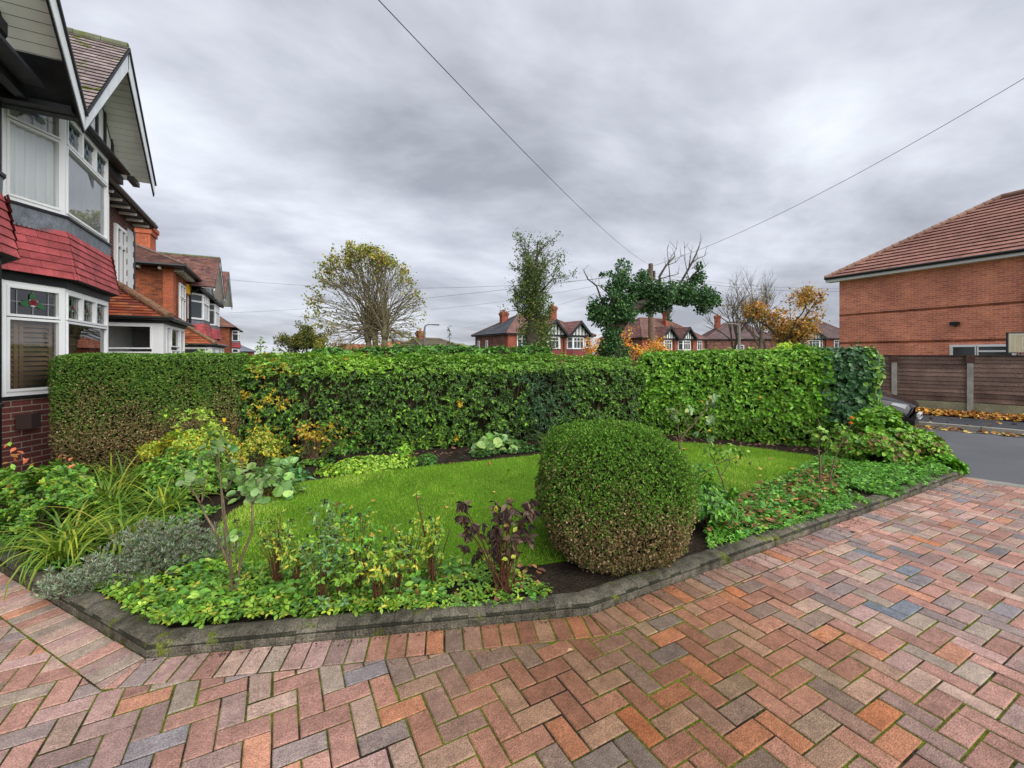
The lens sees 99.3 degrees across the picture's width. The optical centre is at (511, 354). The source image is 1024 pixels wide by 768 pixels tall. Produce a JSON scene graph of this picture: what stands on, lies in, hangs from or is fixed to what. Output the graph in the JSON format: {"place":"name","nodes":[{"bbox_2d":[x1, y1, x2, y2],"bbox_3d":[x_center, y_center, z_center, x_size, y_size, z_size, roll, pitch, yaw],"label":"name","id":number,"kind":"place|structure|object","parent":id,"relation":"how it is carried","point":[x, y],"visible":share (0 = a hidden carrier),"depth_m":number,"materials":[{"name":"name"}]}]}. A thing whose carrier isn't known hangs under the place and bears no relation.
{"place":"outdoors","nodes":[
{"label":"outdoors","id":0,"kind":"place"},
{"bbox_2d":[247,355,635,421],"bbox_3d":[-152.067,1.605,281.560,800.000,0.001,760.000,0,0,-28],"label":"ground","id":1,"kind":"structure","parent":0,"point":[301,357],"depth_m":62.39,"materials":[{"name":"green plant"}]},
{"bbox_2d":[0,0,194,474],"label":"semi detached house","id":2,"kind":"structure","parent":1,"relation":"on","point":[75,152],"depth_m":5.87,"materials":[{"name":"red brick"}]},
{"bbox_2d":[3,279,64,396],"bbox_3d":[-6.191,-0.195,5.593,0.152,1.419,0.722,0,0,2],"label":"window","id":3,"kind":"structure","parent":2,"relation":"in","point":[17,389],"depth_m":5.59,"materials":[{"name":"white plastic"}]},
{"bbox_2d":[3,108,64,214],"bbox_3d":[-6.172,-2.615,5.592,0.113,1.459,0.722,0,0,2],"label":"window","id":4,"kind":"structure","parent":2,"relation":"in","point":[33,144],"depth_m":5.63,"materials":[{"name":"white glass"}]},
{"bbox_2d":[65,288,107,353],"bbox_3d":[-6.551,-0.195,6.702,0.082,1.419,1.740,0,0,-28],"label":"window","id":5,"kind":"structure","parent":2,"relation":"in","point":[80,298],"depth_m":6.63,"materials":[{"name":"white plastic"}]},
{"bbox_2d":[65,120,107,241],"bbox_3d":[-6.564,-2.615,6.695,0.113,1.459,1.740,0,0,-28],"label":"window","id":6,"kind":"structure","parent":2,"relation":"in","point":[86,180],"depth_m":6.70,"materials":[{"name":"white plastic"}]},
{"bbox_2d":[88,304,101,352],"bbox_3d":[-7.268,-0.195,7.638,0.354,1.419,0.701,0,0,-37],"label":"window","id":7,"kind":"structure","parent":2,"relation":"in","point":[94,334],"depth_m":7.69,"materials":[{"name":"grey glass"}]},
{"bbox_2d":[114,223,125,284],"bbox_3d":[-9.867,-2.405,10.959,0.082,1.600,0.785,0,0,-28],"label":"window","id":8,"kind":"structure","parent":2,"relation":"in","point":[119,233],"depth_m":10.94,"materials":[{"name":"white plastic"}]},
{"bbox_2d":[108,322,154,352],"bbox_3d":[-9.008,0.130,9.829,1.490,1.710,0.082,0,0,-28],"label":"window","id":9,"kind":"structure","parent":2,"relation":"in","point":[152,325],"depth_m":10.03,"materials":[{"name":"white plastic"}]},
{"bbox_2d":[166,324,170,352],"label":"window","id":10,"kind":"structure","parent":2,"relation":"in","point":[168,327],"depth_m":10.87,"materials":[{"name":"white plastic"}]},
{"bbox_2d":[171,326,179,358],"bbox_3d":[-8.904,0.335,11.475,0.082,2.120,1.200,0,0,-28],"label":"porch door","id":11,"kind":"structure","parent":2,"relation":"in","point":[175,331],"depth_m":11.64,"materials":[{"name":"white plastic"}]},
{"bbox_2d":[134,227,232,359],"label":"semi detached house","id":12,"kind":"structure","parent":1,"relation":"on","point":[195,290],"depth_m":19.21,"materials":[{"name":"orange brick"}]},
{"bbox_2d":[179,283,185,320],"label":"window","id":13,"kind":"structure","parent":12,"relation":"in","point":[182,289],"depth_m":18.15,"materials":[{"name":"white plastic"}]},
{"bbox_2d":[191,293,203,319],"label":"window","id":14,"kind":"structure","parent":12,"relation":"in","point":[197,300],"depth_m":20.05,"materials":[{"name":"white plastic"}]},
{"bbox_2d":[220,316,243,352],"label":"semi detached house","id":15,"kind":"structure","parent":1,"relation":"on","point":[230,332],"depth_m":39.76,"materials":[{"name":"orange brick"}]},
{"bbox_2d":[273,320,326,361],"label":"round tree","id":16,"kind":"object","parent":1,"relation":"on","point":[305,337],"visible":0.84,"depth_m":44.31,"materials":[{"name":"green plant"}]},
{"bbox_2d":[300,238,429,355],"bbox_3d":[-13.458,-3.835,40.488,11.427,12.858,10.134,0,0,-10],"label":"pollarded tree","id":17,"kind":"object","parent":1,"relation":"on","point":[373,319],"visible":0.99,"depth_m":39.45,"materials":[{"name":"green plant"}]},
{"bbox_2d":[387,328,460,355],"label":"bungalow","id":18,"kind":"object","parent":1,"relation":"on","point":[430,341],"visible":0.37,"depth_m":45.97,"materials":[{"name":"black paint"}]},
{"bbox_2d":[471,304,595,363],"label":"semi detached house","id":19,"kind":"structure","parent":1,"relation":"on","point":[570,335],"depth_m":53.18,"materials":[{"name":"red brick"}]},
{"bbox_2d":[497,227,576,355],"bbox_3d":[1.205,-2.136,21.835,3.899,8.963,4.394,0,0,-10],"label":"birch tree","id":20,"kind":"object","parent":1,"relation":"on","point":[532,280],"visible":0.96,"depth_m":21.67,"materials":[{"name":"green plant"}]},
{"bbox_2d":[589,324,649,365],"bbox_3d":[5.925,0.362,24.361,2.905,4.418,4.586,0,0,45],"label":"autumn tree","id":21,"kind":"object","parent":1,"relation":"on","point":[636,350],"visible":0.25,"depth_m":24.56,"materials":[{"name":"orange plant"}]},
{"bbox_2d":[647,263,655,348],"bbox_3d":[8.619,-1.539,27.005,0.507,8.167,0.369,0,0,-28],"label":"utility pole","id":22,"kind":"object","parent":1,"relation":"on","point":[650,318],"visible":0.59,"depth_m":26.88,"materials":[{"name":"brown wood"}]},
{"bbox_2d":[378,0,645,262],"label":"overhead cable","id":23,"kind":"object","parent":22,"relation":"attached to","point":[481,107],"visible":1,"depth_m":6.16,"materials":[{"name":"grey plastic"}]},
{"bbox_2d":[654,78,1023,265],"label":"overhead cable","id":24,"kind":"object","parent":22,"relation":"attached to","point":[868,167],"visible":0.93,"depth_m":15.72,"materials":[{"name":"grey plastic"}]},
{"bbox_2d":[583,236,722,365],"bbox_3d":[6.514,-1.568,20.018,6.598,7.826,2.256,0,0,0],"label":"ivy clad tree","id":25,"kind":"object","parent":1,"relation":"on","point":[618,313],"visible":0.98,"depth_m":19.70,"materials":[{"name":"green plant"}]},
{"bbox_2d":[598,312,707,365],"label":"semi detached house","id":26,"kind":"structure","parent":1,"relation":"on","point":[684,338],"depth_m":64.66,"materials":[{"name":"red brick"}]},
{"bbox_2d":[642,334,671,352],"bbox_3d":[8.538,0.718,25.422,2.187,3.711,3.710,0,0,13],"label":"autumn tree","id":27,"kind":"object","parent":1,"relation":"on","point":[657,345],"visible":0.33,"depth_m":24.84,"materials":[{"name":"orange plant"}]},
{"bbox_2d":[699,268,771,356],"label":"bare tree","id":28,"kind":"object","parent":1,"relation":"on","point":[744,297],"visible":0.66,"depth_m":43.49,"materials":[{"name":"brown plant"}]},
{"bbox_2d":[702,314,776,355],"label":"semi detached house","id":29,"kind":"structure","parent":1,"relation":"on","point":[717,340],"depth_m":73.70,"materials":[{"name":"red brick"}]},
{"bbox_2d":[720,284,771,349],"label":"bare tree","id":30,"kind":"object","parent":1,"relation":"on","point":[764,343],"visible":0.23,"depth_m":47.83,"materials":[{"name":"brown plant"}]},
{"bbox_2d":[726,267,783,350],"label":"bare tree","id":31,"kind":"object","parent":1,"relation":"on","point":[761,330],"visible":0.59,"depth_m":46.75,"materials":[{"name":"brown plant"}]},
{"bbox_2d":[738,281,829,347],"bbox_3d":[23.155,-1.617,37.316,5.951,8.385,7.498,0,0,-28],"label":"autumn tree","id":32,"kind":"object","parent":1,"relation":"on","point":[798,331],"visible":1,"depth_m":36.81,"materials":[{"name":"orange plant"}]},
{"bbox_2d":[756,295,819,345],"bbox_3d":[25.474,-1.449,40.352,5.095,8.044,5.633,0,0,31],"label":"autumn tree","id":33,"kind":"object","parent":1,"relation":"on","point":[780,328],"visible":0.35,"depth_m":39.20,"materials":[{"name":"orange plant"}]},
{"bbox_2d":[767,321,838,349],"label":"semi detached house","id":34,"kind":"structure","parent":1,"relation":"on","point":[828,336],"depth_m":75.60,"materials":[{"name":"red brick"}]},
{"bbox_2d":[802,355,1023,414],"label":"fence","id":35,"kind":"object","parent":1,"relation":"on","point":[989,383],"visible":0.5,"depth_m":10.87,"materials":[{"name":"wood"},{"name":"concrete"}]},
{"bbox_2d":[824,189,1023,354],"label":"brick house","id":36,"kind":"structure","parent":1,"relation":"on","point":[953,285],"depth_m":16.93,"materials":[{"name":"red brick"}]},
{"bbox_2d":[950,344,1015,354],"bbox_3d":[16.829,0.170,15.611,0.115,1.050,1.701,0,0,-25],"label":"window","id":37,"kind":"structure","parent":36,"relation":"in","point":[976,349],"depth_m":15.63,"materials":[{"name":"white plastic"}]},
{"bbox_2d":[1006,332,1023,354],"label":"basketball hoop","id":38,"kind":"object","parent":1,"relation":"on","point":[1014,342],"visible":0.66,"depth_m":13.54,"materials":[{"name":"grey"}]},
{"bbox_2d":[0,420,943,646],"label":"soil bed","id":39,"kind":"object","parent":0,"point":[564,577],"visible":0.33,"depth_m":3.66,"materials":[{"name":"brown soil"}]},
{"bbox_2d":[0,458,106,520],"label":"shrub","id":40,"kind":"object","parent":39,"relation":"on","point":[16,487],"visible":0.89,"depth_m":3.89,"materials":[{"name":"green plant"}]},
{"bbox_2d":[3,442,33,469],"bbox_3d":[-4.194,0.868,3.709,0.256,0.234,0.110,0,0,-10],"label":"autumn spray","id":41,"kind":"object","parent":40,"relation":"on","point":[12,466],"visible":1,"depth_m":3.70,"materials":[{"name":"orange plant"}]},
{"bbox_2d":[0,487,123,547],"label":"shrub","id":42,"kind":"object","parent":39,"relation":"on","point":[71,497],"visible":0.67,"depth_m":3.53,"materials":[{"name":"green plant"}]},
{"bbox_2d":[29,551,132,599],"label":"lavender","id":43,"kind":"object","parent":39,"relation":"on","point":[57,585],"visible":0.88,"depth_m":2.71,"materials":[{"name":"grey plant"}]},
{"bbox_2d":[0,489,168,574],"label":"ground cover","id":44,"kind":"object","parent":39,"relation":"on","point":[43,566],"visible":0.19,"depth_m":3.49,"materials":[{"name":"green plant"}]},
{"bbox_2d":[0,479,187,600],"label":"daylily","id":45,"kind":"object","parent":39,"relation":"on","point":[67,544],"visible":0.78,"depth_m":3.17,"materials":[{"name":"green plant"}]},
{"bbox_2d":[14,447,231,528],"bbox_3d":[-3.545,1.244,4.045,1.865,0.566,1.305,0,0,21],"label":"daylily","id":46,"kind":"object","parent":39,"relation":"on","point":[107,497],"visible":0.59,"depth_m":4.01,"materials":[{"name":"green plant"}]},
{"bbox_2d":[46,352,253,473],"bbox_3d":[-4.795,0.751,5.965,2.117,1.579,0.911,0,0,-19],"label":"hedge","id":47,"kind":"object","parent":39,"relation":"on","point":[105,404],"visible":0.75,"depth_m":5.54,"materials":[{"name":"green plant"}]},
{"bbox_2d":[85,449,218,498],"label":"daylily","id":48,"kind":"object","parent":39,"relation":"on","point":[115,476],"visible":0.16,"depth_m":4.75,"materials":[{"name":"green plant"}]},
{"bbox_2d":[64,512,240,586],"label":"lavender","id":49,"kind":"object","parent":39,"relation":"on","point":[151,554],"visible":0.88,"depth_m":2.93,"materials":[{"name":"grey plant"}]},
{"bbox_2d":[128,444,239,498],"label":"shrub","id":50,"kind":"object","parent":39,"relation":"on","point":[160,474],"visible":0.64,"depth_m":4.40,"materials":[{"name":"green plant"}]},
{"bbox_2d":[134,405,240,468],"bbox_3d":[-3.722,1.054,5.026,1.028,0.910,0.772,0,0,-28],"label":"spiraea","id":51,"kind":"object","parent":39,"relation":"on","point":[188,437],"visible":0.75,"depth_m":4.89,"materials":[{"name":"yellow plant"}]},
{"bbox_2d":[117,454,329,545],"bbox_3d":[-3.236,1.441,4.963,2.285,0.116,3.543,0,0,-28],"label":"ground cover","id":52,"kind":"object","parent":39,"relation":"on","point":[196,509],"visible":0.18,"depth_m":4.28,"materials":[{"name":"green plant"}]},
{"bbox_2d":[175,418,277,596],"bbox_3d":[-1.719,0.944,2.641,0.594,1.091,0.301,0,0,18],"label":"shrub","id":53,"kind":"object","parent":39,"relation":"on","point":[250,489],"visible":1,"depth_m":2.62,"materials":[{"name":"green plant"}]},
{"bbox_2d":[214,424,285,479],"bbox_3d":[-3.061,1.165,5.115,0.737,0.689,0.613,0,0,-28],"label":"spiraea","id":54,"kind":"object","parent":39,"relation":"on","point":[269,450],"visible":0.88,"depth_m":5.08,"materials":[{"name":"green plant"}]},
{"bbox_2d":[226,467,307,504],"bbox_3d":[-2.531,1.350,4.558,0.782,0.338,0.591,0,0,-28],"label":"bergenia","id":55,"kind":"object","parent":39,"relation":"on","point":[284,485],"visible":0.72,"depth_m":4.49,"materials":[{"name":"green plant"}]},
{"bbox_2d":[93,549,462,628],"bbox_3d":[-1.582,1.444,2.688,2.332,0.126,0.792,0,0,5],"label":"ground cover","id":56,"kind":"object","parent":39,"relation":"on","point":[168,597],"visible":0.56,"depth_m":2.57,"materials":[{"name":"green plant"}]},
{"bbox_2d":[255,509,300,581],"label":"berry shrub","id":57,"kind":"object","parent":39,"relation":"on","point":[276,534],"visible":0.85,"depth_m":2.78,"materials":[{"name":"green plant"}]},
{"bbox_2d":[246,456,310,481],"bbox_3d":[-2.775,1.387,5.149,0.724,0.315,0.519,0,0,-7],"label":"bergenia","id":58,"kind":"object","parent":39,"relation":"on","point":[286,463],"visible":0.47,"depth_m":5.15,"materials":[{"name":"green plant"}]},
{"bbox_2d":[273,532,319,599],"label":"berry shrub","id":59,"kind":"object","parent":39,"relation":"on","point":[293,559],"visible":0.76,"depth_m":2.65,"materials":[{"name":"green plant"}]},
{"bbox_2d":[267,417,354,461],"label":"shrub","id":60,"kind":"object","parent":39,"relation":"on","point":[314,450],"visible":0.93,"depth_m":6.01,"materials":[{"name":"green plant"}]},
{"bbox_2d":[287,526,349,616],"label":"berry shrub","id":61,"kind":"object","parent":39,"relation":"on","point":[326,558],"visible":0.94,"depth_m":2.54,"materials":[{"name":"green plant"}]},
{"bbox_2d":[306,499,348,577],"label":"berry shrub","id":62,"kind":"object","parent":39,"relation":"on","point":[331,526],"visible":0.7,"depth_m":2.88,"materials":[{"name":"green plant"}]},
{"bbox_2d":[307,542,358,607],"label":"berry shrub","id":63,"kind":"object","parent":39,"relation":"on","point":[345,576],"visible":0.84,"depth_m":2.55,"materials":[{"name":"green plant"}]},
{"bbox_2d":[334,436,354,458],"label":"laurel seedling","id":64,"kind":"object","parent":39,"relation":"on","point":[342,449],"visible":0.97,"depth_m":6.09,"materials":[{"name":"green plant"}]},
{"bbox_2d":[332,505,386,606],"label":"berry shrub","id":65,"kind":"object","parent":39,"relation":"on","point":[354,522],"visible":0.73,"depth_m":2.70,"materials":[{"name":"green plant"}]},
{"bbox_2d":[177,562,545,620],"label":"leaf litter","id":66,"kind":"object","parent":39,"relation":"on","point":[515,582],"visible":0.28,"depth_m":2.80,"materials":[{"name":"brown plant"}]},
{"bbox_2d":[310,453,425,476],"bbox_3d":[-1.848,1.413,5.701,1.452,0.210,0.614,0,0,-28],"label":"golden oregano","id":67,"kind":"object","parent":39,"relation":"on","point":[357,466],"visible":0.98,"depth_m":5.54,"materials":[{"name":"green plant"}]},
{"bbox_2d":[348,543,407,614],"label":"berry shrub","id":68,"kind":"object","parent":39,"relation":"on","point":[385,570],"visible":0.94,"depth_m":2.51,"materials":[{"name":"green plant"}]},
{"bbox_2d":[369,536,418,609],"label":"berry shrub","id":69,"kind":"object","parent":39,"relation":"on","point":[407,551],"visible":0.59,"depth_m":2.62,"materials":[{"name":"green plant"}]},
{"bbox_2d":[396,438,414,457],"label":"laurel seedling","id":70,"kind":"object","parent":39,"relation":"on","point":[406,450],"visible":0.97,"depth_m":5.91,"materials":[{"name":"green plant"}]},
{"bbox_2d":[385,517,434,585],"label":"berry shrub","id":71,"kind":"object","parent":39,"relation":"on","point":[401,536],"visible":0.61,"depth_m":2.78,"materials":[{"name":"green plant"}]},
{"bbox_2d":[408,452,437,466],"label":"fern","id":72,"kind":"object","parent":39,"relation":"on","point":[430,459],"visible":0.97,"depth_m":5.87,"materials":[{"name":"green plant"}]},
{"bbox_2d":[299,342,554,366],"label":"hedge","id":73,"kind":"object","parent":39,"relation":"on","point":[437,349],"visible":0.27,"depth_m":8.74,"materials":[{"name":"green plant"}]},
{"bbox_2d":[411,491,450,586],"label":"berry shrub","id":74,"kind":"object","parent":39,"relation":"on","point":[432,548],"visible":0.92,"depth_m":2.77,"materials":[{"name":"green plant"}]},
{"bbox_2d":[329,441,542,463],"bbox_3d":[-0.058,1.457,6.687,5.174,0.125,0.797,0,0,-20],"label":"ivy carpet","id":75,"kind":"object","parent":39,"relation":"on","point":[531,447],"visible":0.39,"depth_m":6.53,"materials":[{"name":"green plant"}]},
{"bbox_2d":[235,347,646,461],"bbox_3d":[-0.829,0.724,7.560,6.868,1.693,1.505,0,0,-18],"label":"hedge","id":76,"kind":"object","parent":39,"relation":"on","point":[380,406],"visible":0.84,"depth_m":6.88,"materials":[{"name":"green plant"}]},
{"bbox_2d":[432,554,553,608],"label":"ground cover","id":77,"kind":"object","parent":39,"relation":"on","point":[487,578],"visible":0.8,"depth_m":2.73,"materials":[{"name":"green plant"}]},
{"bbox_2d":[454,498,540,598],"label":"shrub","id":78,"kind":"object","parent":39,"relation":"on","point":[502,518],"visible":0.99,"depth_m":2.69,"materials":[{"name":"brown plant"}]},
{"bbox_2d":[469,432,527,453],"bbox_3d":[-0.170,1.376,6.723,1.001,0.374,0.476,0,0,-28],"label":"bergenia","id":79,"kind":"object","parent":39,"relation":"on","point":[489,441],"visible":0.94,"depth_m":6.61,"materials":[{"name":"green plant"}]},
{"bbox_2d":[338,434,822,461],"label":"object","id":80,"kind":"object","parent":39,"relation":"on","point":[801,450],"visible":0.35,"depth_m":7.02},
{"bbox_2d":[531,415,700,576],"bbox_3d":[0.748,0.997,3.315,1.216,1.024,1.150,0,0,3],"label":"topiary ball","id":81,"kind":"object","parent":39,"relation":"on","point":[621,490],"visible":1,"depth_m":2.90,"materials":[{"name":"green plant"}]},
{"bbox_2d":[666,391,719,448],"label":"rose bush","id":82,"kind":"object","parent":39,"relation":"on","point":[709,418],"visible":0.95,"depth_m":4.49,"materials":[{"name":"green plant"}]},
{"bbox_2d":[691,462,742,530],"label":"shrub","id":83,"kind":"object","parent":39,"relation":"on","point":[711,496],"visible":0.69,"depth_m":3.61,"materials":[{"name":"green plant"}]},
{"bbox_2d":[686,443,751,515],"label":"rose bush","id":84,"kind":"object","parent":39,"relation":"on","point":[729,450],"visible":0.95,"depth_m":3.84,"materials":[{"name":"green plant"}]},
{"bbox_2d":[635,344,829,447],"bbox_3d":[3.854,0.701,8.062,3.428,1.787,1.319,0,0,27],"label":"hedge","id":85,"kind":"object","parent":39,"relation":"on","point":[767,396],"visible":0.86,"depth_m":7.50,"materials":[{"name":"green plant"}]},
{"bbox_2d":[707,458,841,530],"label":"ground cover plants","id":86,"kind":"object","parent":39,"relation":"on","point":[792,492],"visible":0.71,"depth_m":4.33,"materials":[{"name":"green plant"}]},
{"bbox_2d":[702,447,953,548],"bbox_3d":[3.769,1.443,4.880,5.548,0.134,1.360,0,0,-41],"label":"ground cover","id":87,"kind":"object","parent":39,"relation":"on","point":[721,532],"visible":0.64,"depth_m":4.57,"materials":[{"name":"green plant"}]},
{"bbox_2d":[805,416,857,484],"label":"rose bush","id":88,"kind":"object","parent":39,"relation":"on","point":[816,437],"visible":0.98,"depth_m":4.94,"materials":[{"name":"green plant"}]},
{"bbox_2d":[809,341,886,448],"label":"hedge","id":89,"kind":"object","parent":39,"relation":"on","point":[853,377],"visible":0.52,"depth_m":6.77,"materials":[{"name":"green plant"}]},
{"bbox_2d":[832,405,924,464],"bbox_3d":[5.158,1.112,6.154,1.341,0.797,0.967,0,0,-28],"label":"snowberry","id":90,"kind":"object","parent":39,"relation":"on","point":[884,436],"visible":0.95,"depth_m":5.92,"materials":[{"name":"green plant"}]},
{"bbox_2d":[883,428,954,465],"bbox_3d":[5.629,1.282,6.067,1.028,0.500,0.797,0,0,-28],"label":"snowberry","id":91,"kind":"object","parent":39,"relation":"on","point":[931,443],"visible":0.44,"depth_m":5.82,"materials":[{"name":"green plant"}]},
{"bbox_2d":[915,453,970,474],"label":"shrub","id":92,"kind":"object","parent":39,"relation":"on","point":[956,464],"visible":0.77,"depth_m":5.56,"materials":[{"name":"green plant"}]},
{"bbox_2d":[199,441,816,571],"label":"lawn","id":93,"kind":"structure","parent":0,"point":[471,546],"depth_m":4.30,"materials":[{"name":"green plant"}]},
{"bbox_2d":[0,477,1023,767],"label":"driveway","id":94,"kind":"structure","parent":0,"point":[912,657],"depth_m":2.07,"materials":[{"name":"red brick"}]},
{"bbox_2d":[139,613,587,662],"bbox_3d":[-0.707,1.538,2.366,2.341,0.024,0.080,0,0,-10],"label":"kerb debris","id":95,"kind":"object","parent":94,"relation":"on","point":[369,638],"visible":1,"depth_m":2.35,"materials":[{"name":"brown plant"}]},
{"bbox_2d":[0,469,964,658],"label":"garden kerb","id":96,"kind":"structure","parent":94,"relation":"on","point":[136,630],"depth_m":2.51,"materials":[{"name":"concrete"}]},
{"bbox_2d":[591,479,972,620],"bbox_3d":[3.073,1.537,3.976,5.955,0.032,0.154,0,0,-29],"label":"kerb debris","id":97,"kind":"object","parent":94,"relation":"on","point":[780,548],"visible":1,"depth_m":3.44,"materials":[{"name":"brown plant"}]},
{"bbox_2d":[60,0,1023,353],"label":"sky","id":98,"kind":"structure","parent":0,"point":[280,132],"materials":[{"name":"grey"}]},
{"bbox_2d":[632,404,1023,487],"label":"road","id":99,"kind":"structure","parent":0,"point":[991,458],"depth_m":6.76,"materials":[{"name":"grey asphalt"}]},
{"bbox_2d":[633,398,1023,435],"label":"kerbstones","id":100,"kind":"object","parent":99,"relation":"on","point":[976,428],"visible":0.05,"depth_m":8.81,"materials":[{"name":"concrete"}]},
{"bbox_2d":[801,358,921,425],"bbox_3d":[6.807,0.805,10.230,1.800,1.490,4.070,0,0,-43],"label":"parked car","id":101,"kind":"object","parent":99,"relation":"on","point":[905,406],"visible":0.15,"depth_m":8.55,"materials":[{"name":"paint"}]},
{"bbox_2d":[914,425,1023,436],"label":"leaf litter","id":102,"kind":"object","parent":99,"relation":"on","point":[993,432],"visible":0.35,"depth_m":8.65,"materials":[{"name":"brown plant"}]},
{"bbox_2d":[637,395,1023,429],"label":"pavement","id":103,"kind":"structure","parent":0,"point":[1007,424],"depth_m":9.46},
{"bbox_2d":[915,406,1023,421],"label":"leaf litter","id":104,"kind":"object","parent":103,"relation":"on","point":[1017,417],"visible":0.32,"depth_m":10.18,"materials":[{"name":"brown plant"}]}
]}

